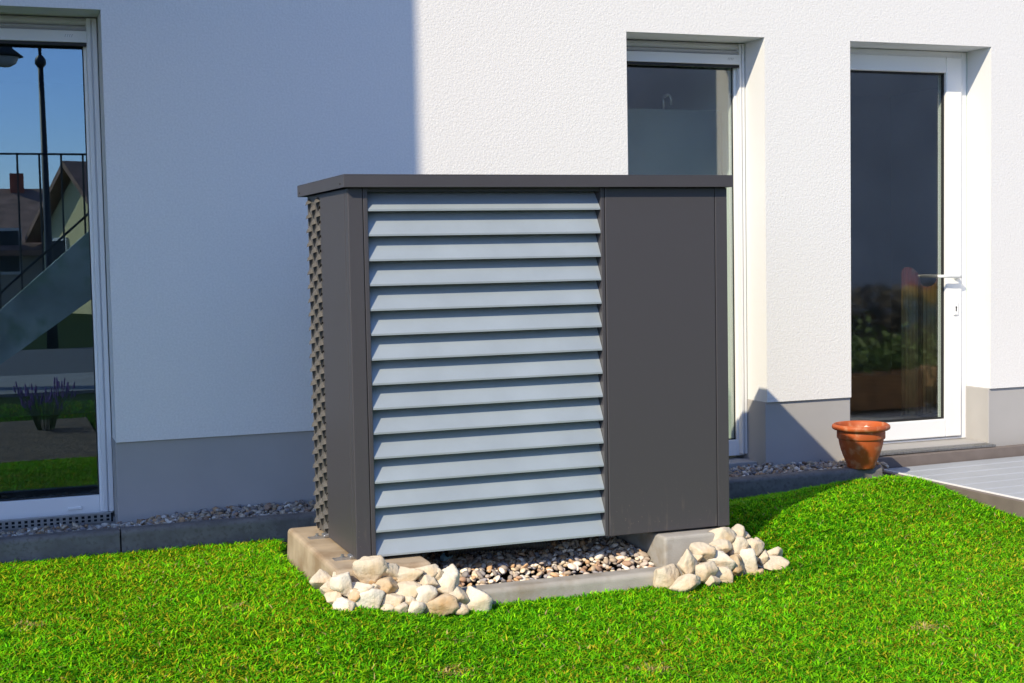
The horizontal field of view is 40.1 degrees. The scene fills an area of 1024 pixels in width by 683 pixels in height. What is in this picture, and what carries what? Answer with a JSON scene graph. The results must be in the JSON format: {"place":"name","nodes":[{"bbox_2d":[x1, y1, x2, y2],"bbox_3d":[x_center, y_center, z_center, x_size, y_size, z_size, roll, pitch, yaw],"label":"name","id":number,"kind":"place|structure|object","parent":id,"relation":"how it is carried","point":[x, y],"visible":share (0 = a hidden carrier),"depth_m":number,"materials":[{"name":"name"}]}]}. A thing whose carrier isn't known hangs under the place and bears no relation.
{"place":"outdoors","nodes":[
{"label":"outdoors","id":0,"kind":"place"},
{"bbox_2d":[381,563,398,577],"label":"limestone rock","id":1,"kind":"object","parent":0,"point":[392,570],"visible":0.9,"depth_m":5.02,"materials":[{"name":"beige stone"}]},
{"bbox_2d":[440,553,452,561],"bbox_3d":[-0.253,0.837,5.489,0.020,0.028,0.061,23,26,35],"label":"plastic clip","id":2,"kind":"object","parent":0,"point":[443,557],"visible":0.55,"depth_m":5.47,"materials":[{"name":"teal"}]},
{"bbox_2d":[0,474,1023,682],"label":"ground","id":3,"kind":"structure","parent":0,"point":[284,551],"depth_m":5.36,"materials":[{"name":"green plant"}]},
{"bbox_2d":[0,527,120,563],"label":"kerb stone","id":4,"kind":"object","parent":3,"relation":"on","point":[31,547],"visible":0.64,"depth_m":5.86,"materials":[{"name":"grey concrete"}]},
{"bbox_2d":[120,511,315,552],"bbox_3d":[-1.199,0.908,6.154,0.994,0.262,0.070,-2,4,-20],"label":"kerb stone","id":5,"kind":"object","parent":3,"relation":"on","point":[203,532],"visible":0.38,"depth_m":6.08,"materials":[{"name":"grey concrete"}]},
{"bbox_2d":[309,569,330,588],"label":"limestone rock","id":6,"kind":"object","parent":3,"relation":"on","point":[319,578],"visible":0.91,"depth_m":5.02,"materials":[{"name":"beige stone"}]},
{"bbox_2d":[324,591,341,604],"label":"limestone rock","id":7,"kind":"object","parent":3,"relation":"on","point":[331,597],"visible":0.83,"depth_m":4.95,"materials":[{"name":"beige stone"}]},
{"bbox_2d":[320,580,333,594],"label":"limestone rock","id":8,"kind":"object","parent":7,"relation":"on","point":[324,587],"visible":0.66,"depth_m":4.98,"materials":[{"name":"beige stone"}]},
{"bbox_2d":[332,597,355,611],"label":"limestone rock","id":9,"kind":"object","parent":3,"relation":"on","point":[341,603],"visible":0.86,"depth_m":4.90,"materials":[{"name":"white stone"}]},
{"bbox_2d":[287,526,430,596],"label":"foundation block","id":10,"kind":"structure","parent":3,"relation":"on","point":[311,558],"depth_m":5.37,"materials":[{"name":"beige concrete"}]},
{"bbox_2d":[297,174,732,560],"bbox_3d":[-0.012,0.057,5.673,1.617,1.410,0.802,-2,4,-20],"label":"heat pump","id":11,"kind":"object","parent":10,"relation":"on","point":[502,359],"visible":1,"depth_m":5.34,"materials":[{"name":"metal"}]},
{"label":"limestone rock","id":12,"kind":"object","parent":10,"relation":"on","visible":0},
{"bbox_2d":[396,566,424,582],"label":"limestone rock","id":13,"kind":"object","parent":12,"relation":"on","point":[408,574],"visible":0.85,"depth_m":5.03,"materials":[{"name":"beige stone"}]},
{"bbox_2d":[355,588,384,609],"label":"limestone rock","id":14,"kind":"object","parent":3,"relation":"on","point":[373,597],"visible":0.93,"depth_m":4.93,"materials":[{"name":"beige stone"}]},
{"bbox_2d":[380,603,394,611],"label":"limestone rock","id":15,"kind":"object","parent":3,"relation":"on","point":[389,606],"visible":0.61,"depth_m":4.93,"materials":[{"name":"beige stone"}]},
{"bbox_2d":[380,593,404,606],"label":"limestone rock","id":16,"kind":"object","parent":15,"relation":"on","point":[394,599],"visible":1,"depth_m":4.96,"materials":[{"name":"beige stone"}]},
{"bbox_2d":[394,602,407,612],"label":"limestone rock","id":17,"kind":"object","parent":3,"relation":"on","point":[402,606],"visible":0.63,"depth_m":4.93,"materials":[{"name":"beige stone"}]},
{"bbox_2d":[408,601,425,614],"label":"limestone rock","id":18,"kind":"object","parent":3,"relation":"on","point":[416,606],"visible":0.85,"depth_m":4.95,"materials":[{"name":"white stone"}]},
{"bbox_2d":[424,593,459,616],"bbox_3d":[-0.263,0.944,5.005,0.146,0.087,0.069,1,4,25],"label":"limestone rock","id":19,"kind":"object","parent":3,"relation":"on","point":[446,604],"visible":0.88,"depth_m":4.98,"materials":[{"name":"beige stone"}]},
{"bbox_2d":[415,585,437,604],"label":"limestone rock","id":20,"kind":"object","parent":19,"relation":"on","point":[426,594],"visible":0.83,"depth_m":4.99,"materials":[{"name":"beige stone"}]},
{"bbox_2d":[395,581,421,597],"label":"limestone rock","id":21,"kind":"object","parent":20,"relation":"on","point":[407,588],"visible":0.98,"depth_m":5.00,"materials":[{"name":"beige stone"}]},
{"bbox_2d":[403,596,416,607],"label":"limestone rock","id":22,"kind":"object","parent":20,"relation":"on","point":[408,600],"visible":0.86,"depth_m":4.97,"materials":[{"name":"beige stone"}]},
{"bbox_2d":[449,585,468,603],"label":"limestone rock","id":23,"kind":"object","parent":3,"relation":"on","point":[459,594],"visible":0.75,"depth_m":5.05,"materials":[{"name":"beige stone"}]},
{"bbox_2d":[434,564,459,594],"bbox_3d":[-0.241,0.867,5.077,0.116,0.114,0.082,-2,4,-20],"label":"limestone rock","id":24,"kind":"object","parent":23,"relation":"on","point":[448,581],"visible":0.83,"depth_m":5.06,"materials":[{"name":"beige stone"}]},
{"bbox_2d":[434,567,443,579],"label":"limestone rock","id":25,"kind":"object","parent":24,"relation":"on","point":[439,574],"visible":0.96,"depth_m":5.06,"materials":[{"name":"beige stone"}]},
{"bbox_2d":[454,602,468,614],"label":"limestone rock","id":26,"kind":"object","parent":3,"relation":"on","point":[463,609],"visible":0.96,"depth_m":5.00,"materials":[{"name":"beige stone"}]},
{"bbox_2d":[466,586,492,611],"bbox_3d":[-0.124,0.943,5.095,0.119,0.114,0.070,0,4,13],"label":"limestone rock","id":27,"kind":"object","parent":3,"relation":"on","point":[479,599],"visible":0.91,"depth_m":5.07,"materials":[{"name":"beige stone"}]},
{"bbox_2d":[0,0,1023,531],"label":"house","id":28,"kind":"structure","parent":3,"relation":"on","point":[160,160],"depth_m":7.18,"materials":[{"name":"white paint"}]},
{"bbox_2d":[0,511,112,530],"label":"perforated strip","id":29,"kind":"object","parent":28,"relation":"attached to","point":[52,521],"visible":0.93,"depth_m":6.41,"materials":[{"name":"metal"}]},
{"bbox_2d":[0,15,113,519],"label":"window","id":30,"kind":"structure","parent":28,"relation":"in","point":[14,30],"depth_m":6.43,"materials":[{"name":"white plastic"}]},
{"bbox_2d":[627,109,721,174],"bbox_3d":[0.716,-0.337,7.880,1.045,1.922,0.040,-2,4,-20],"label":"room divider","id":31,"kind":"object","parent":28,"relation":"in","point":[672,142],"visible":0.21,"depth_m":7.89,"materials":[{"name":"grey"}]},
{"bbox_2d":[661,93,671,108],"bbox_3d":[0.870,-1.346,7.882,0.068,0.097,0.018,-2,4,-20],"label":"tap","id":32,"kind":"object","parent":31,"relation":"on","point":[664,96],"visible":1,"depth_m":7.87,"materials":[{"name":"metal"}]},
{"bbox_2d":[626,40,747,455],"bbox_3d":[0.884,-0.476,7.516,0.794,2.234,0.112,-2,4,-20],"label":"window","id":33,"kind":"structure","parent":28,"relation":"in","point":[639,52],"depth_m":7.60,"materials":[{"name":"white plastic"}]},
{"bbox_2d":[850,48,985,450],"bbox_3d":[2.214,-0.518,7.924,0.924,2.249,0.274,-2,4,-20],"label":"terrace door","id":34,"kind":"structure","parent":28,"relation":"in","point":[949,428],"depth_m":8.07,"materials":[{"name":"white plastic"}]},
{"bbox_2d":[901,267,937,415],"bbox_3d":[2.498,-0.005,8.330,0.437,0.879,0.043,-2,4,-20],"label":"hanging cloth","id":35,"kind":"object","parent":28,"relation":"hanging from","point":[919,305],"visible":0.61,"depth_m":8.30,"materials":[{"name":"grey fabric"}]},
{"bbox_2d":[417,536,654,586],"bbox_3d":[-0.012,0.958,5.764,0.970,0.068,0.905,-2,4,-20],"label":"pebble bed","id":36,"kind":"object","parent":3,"relation":"on","point":[505,575],"depth_m":5.66,"materials":[{"name":"beige gravel"}]},
{"bbox_2d":[461,566,662,604],"bbox_3d":[0.169,0.984,5.309,0.930,0.166,0.085,-2,4,-20],"label":"kerb stone","id":37,"kind":"object","parent":3,"relation":"on","point":[533,589],"visible":0.16,"depth_m":5.29,"materials":[{"name":"grey concrete"}]},
{"bbox_2d":[594,526,735,574],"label":"foundation block","id":38,"kind":"structure","parent":3,"relation":"on","point":[662,548],"depth_m":5.54,"materials":[{"name":"grey concrete"}]},
{"bbox_2d":[653,563,680,588],"bbox_3d":[0.594,0.914,5.380,0.111,0.116,0.074,-1,4,1],"label":"limestone rock","id":39,"kind":"object","parent":3,"relation":"on","point":[667,575],"visible":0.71,"depth_m":5.35,"materials":[{"name":"beige stone"}]},
{"bbox_2d":[669,574,700,592],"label":"limestone rock","id":40,"kind":"object","parent":3,"relation":"on","point":[685,583],"visible":1,"depth_m":5.29,"materials":[{"name":"beige stone"}]},
{"bbox_2d":[694,561,718,583],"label":"limestone rock","id":41,"kind":"object","parent":3,"relation":"on","point":[704,571],"visible":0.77,"depth_m":5.36,"materials":[{"name":"beige stone"}]},
{"bbox_2d":[693,554,702,561],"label":"limestone rock","id":42,"kind":"object","parent":41,"relation":"on","point":[698,557],"visible":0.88,"depth_m":5.40,"materials":[{"name":"beige stone"}]},
{"bbox_2d":[704,575,720,586],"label":"limestone rock","id":43,"kind":"object","parent":3,"relation":"on","point":[713,580],"visible":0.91,"depth_m":5.36,"materials":[{"name":"beige stone"}]},
{"bbox_2d":[706,550,735,569],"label":"limestone rock","id":44,"kind":"object","parent":3,"relation":"on","point":[721,558],"visible":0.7,"depth_m":5.45,"materials":[{"name":"beige stone"}]},
{"bbox_2d":[689,542,715,561],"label":"limestone rock","id":45,"kind":"object","parent":44,"relation":"on","point":[706,551],"visible":0.91,"depth_m":5.44,"materials":[{"name":"beige stone"}]},
{"bbox_2d":[715,566,732,582],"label":"limestone rock","id":46,"kind":"object","parent":3,"relation":"on","point":[724,574],"visible":0.62,"depth_m":5.41,"materials":[{"name":"beige stone"}]},
{"bbox_2d":[732,555,744,576],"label":"limestone rock","id":47,"kind":"object","parent":3,"relation":"on","point":[738,569],"visible":0.65,"depth_m":5.48,"materials":[{"name":"beige stone"}]},
{"bbox_2d":[739,548,757,573],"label":"limestone rock","id":48,"kind":"object","parent":3,"relation":"on","point":[749,560],"visible":0.73,"depth_m":5.54,"materials":[{"name":"beige stone"}]},
{"bbox_2d":[729,535,749,555],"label":"limestone rock","id":49,"kind":"object","parent":48,"relation":"on","point":[739,543],"visible":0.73,"depth_m":5.56,"materials":[{"name":"beige stone"}]},
{"bbox_2d":[757,555,789,569],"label":"limestone rock","id":50,"kind":"object","parent":3,"relation":"on","point":[773,562],"visible":0.61,"depth_m":5.62,"materials":[{"name":"beige stone"}]},
{"bbox_2d":[758,549,768,564],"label":"limestone rock","id":51,"kind":"object","parent":50,"relation":"on","point":[763,557],"visible":0.98,"depth_m":5.61,"materials":[{"name":"beige stone"}]},
{"bbox_2d":[729,465,881,498],"bbox_3d":[1.398,0.800,7.118,1.095,0.262,0.070,-2,4,-20],"label":"kerb stone","id":52,"kind":"object","parent":3,"relation":"on","point":[748,486],"visible":0.28,"depth_m":7.08,"materials":[{"name":"grey concrete"}]},
{"bbox_2d":[832,421,890,469],"bbox_3d":[1.807,0.540,7.262,0.296,0.229,0.296,-2,4,-20],"label":"flower pot","id":53,"kind":"object","parent":52,"relation":"on","point":[861,443],"visible":1,"depth_m":7.18,"materials":[{"name":"ceramic"}]},
{"bbox_2d":[877,444,1023,517],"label":"terrace deck","id":54,"kind":"structure","parent":3,"relation":"on","point":[992,476],"depth_m":7.48,"materials":[{"name":"grey"}]},
{"bbox_2d":[879,443,995,455],"bbox_3d":[2.322,0.603,7.871,0.839,0.019,0.154,-2,4,-20],"label":"door grate","id":55,"kind":"object","parent":54,"relation":"on","point":[931,449],"visible":0.68,"depth_m":7.83,"materials":[{"name":"metal"}]},
{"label":"limestone rock","id":56,"kind":"object","parent":3,"relation":"on","visible":0},
{"bbox_2d":[371,583,380,588],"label":"limestone rock","id":57,"kind":"object","parent":56,"relation":"on","point":[376,586],"visible":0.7,"depth_m":4.96,"materials":[{"name":"beige stone"}]},
{"bbox_2d":[350,582,373,592],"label":"limestone rock","id":58,"kind":"object","parent":57,"relation":"on","point":[362,587],"visible":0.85,"depth_m":4.95,"materials":[{"name":"beige stone"}]},
{"bbox_2d":[330,572,352,596],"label":"limestone rock","id":59,"kind":"object","parent":58,"relation":"on","point":[341,583],"visible":1,"depth_m":4.94,"materials":[{"name":"beige stone"}]},
{"bbox_2d":[348,588,359,602],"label":"limestone rock","id":60,"kind":"object","parent":58,"relation":"on","point":[354,595],"visible":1,"depth_m":4.93,"materials":[{"name":"beige stone"}]},
{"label":"limestone rock","id":61,"kind":"object","parent":3,"relation":"on","visible":0},
{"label":"limestone rock","id":62,"kind":"object","parent":61,"relation":"on","visible":0},
{"bbox_2d":[417,574,438,585],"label":"limestone rock","id":63,"kind":"object","parent":62,"relation":"on","point":[426,579],"visible":0.78,"depth_m":5.03,"materials":[{"name":"beige stone"}]},
{"bbox_2d":[415,564,438,577],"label":"limestone rock","id":64,"kind":"object","parent":63,"relation":"on","point":[431,570],"visible":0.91,"depth_m":5.06,"materials":[{"name":"beige stone"}]},
{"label":"gravel bed","id":65,"kind":"structure","parent":0,"visible":0},
{"bbox_2d":[0,458,888,536],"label":"wall gravel","id":66,"kind":"structure","parent":65,"relation":"on","point":[274,508],"depth_m":6.41,"materials":[{"name":"grey gravel"}]},
{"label":"limestone rock","id":67,"kind":"object","parent":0,"visible":0},
{"bbox_2d":[352,555,388,583],"bbox_3d":[-0.507,0.817,5.014,0.128,0.104,0.080,-2,4,-20],"label":"limestone rock","id":68,"kind":"object","parent":67,"relation":"on","point":[366,569],"visible":0.99,"depth_m":4.99,"materials":[{"name":"beige stone"}]},
{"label":"limestone rock","id":69,"kind":"object","parent":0,"visible":0},
{"bbox_2d":[375,576,398,595],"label":"limestone rock","id":70,"kind":"object","parent":69,"relation":"on","point":[388,585],"visible":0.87,"depth_m":4.97,"materials":[{"name":"beige stone"}]},
{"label":"limestone rock","id":71,"kind":"object","parent":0,"visible":0},
{"bbox_2d":[709,527,736,542],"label":"limestone rock","id":72,"kind":"object","parent":71,"relation":"on","point":[729,534],"visible":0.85,"depth_m":5.55,"materials":[{"name":"beige stone"}]},
{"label":"limestone rock","id":73,"kind":"object","parent":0,"visible":0},
{"bbox_2d":[746,538,763,556],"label":"limestone rock","id":74,"kind":"object","parent":73,"relation":"on","point":[757,546],"visible":0.49,"depth_m":5.62,"materials":[{"name":"beige stone"}]},
{"bbox_2d":[731,524,745,537],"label":"limestone rock","id":75,"kind":"object","parent":74,"relation":"on","point":[739,529],"visible":0.63,"depth_m":5.62,"materials":[{"name":"beige stone"}]},
{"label":"limestone rock","id":76,"kind":"object","parent":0,"visible":0},
{"bbox_2d":[767,547,782,555],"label":"limestone rock","id":77,"kind":"object","parent":76,"relation":"on","point":[776,551],"visible":0.67,"depth_m":5.65,"materials":[{"name":"beige stone"}]},
{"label":"limestone rock","id":78,"kind":"object","parent":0,"visible":0},
{"bbox_2d":[729,554,741,560],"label":"limestone rock","id":79,"kind":"object","parent":78,"relation":"on","point":[738,555],"visible":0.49,"depth_m":5.52,"materials":[{"name":"beige stone"}]},
{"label":"limestone rock","id":80,"kind":"object","parent":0,"visible":0},
{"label":"limestone rock","id":81,"kind":"object","parent":80,"relation":"on","visible":0},
{"bbox_2d":[677,549,697,573],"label":"limestone rock","id":82,"kind":"object","parent":81,"relation":"on","point":[687,563],"visible":0.95,"depth_m":5.35,"materials":[{"name":"beige stone"}]},
{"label":"limestone rock","id":83,"kind":"object","parent":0,"visible":0},
{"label":"limestone rock","id":84,"kind":"object","parent":83,"relation":"on","visible":0},
{"bbox_2d":[709,539,732,552],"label":"limestone rock","id":85,"kind":"object","parent":84,"relation":"on","point":[725,545],"visible":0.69,"depth_m":5.52,"materials":[{"name":"beige stone"}]}
]}

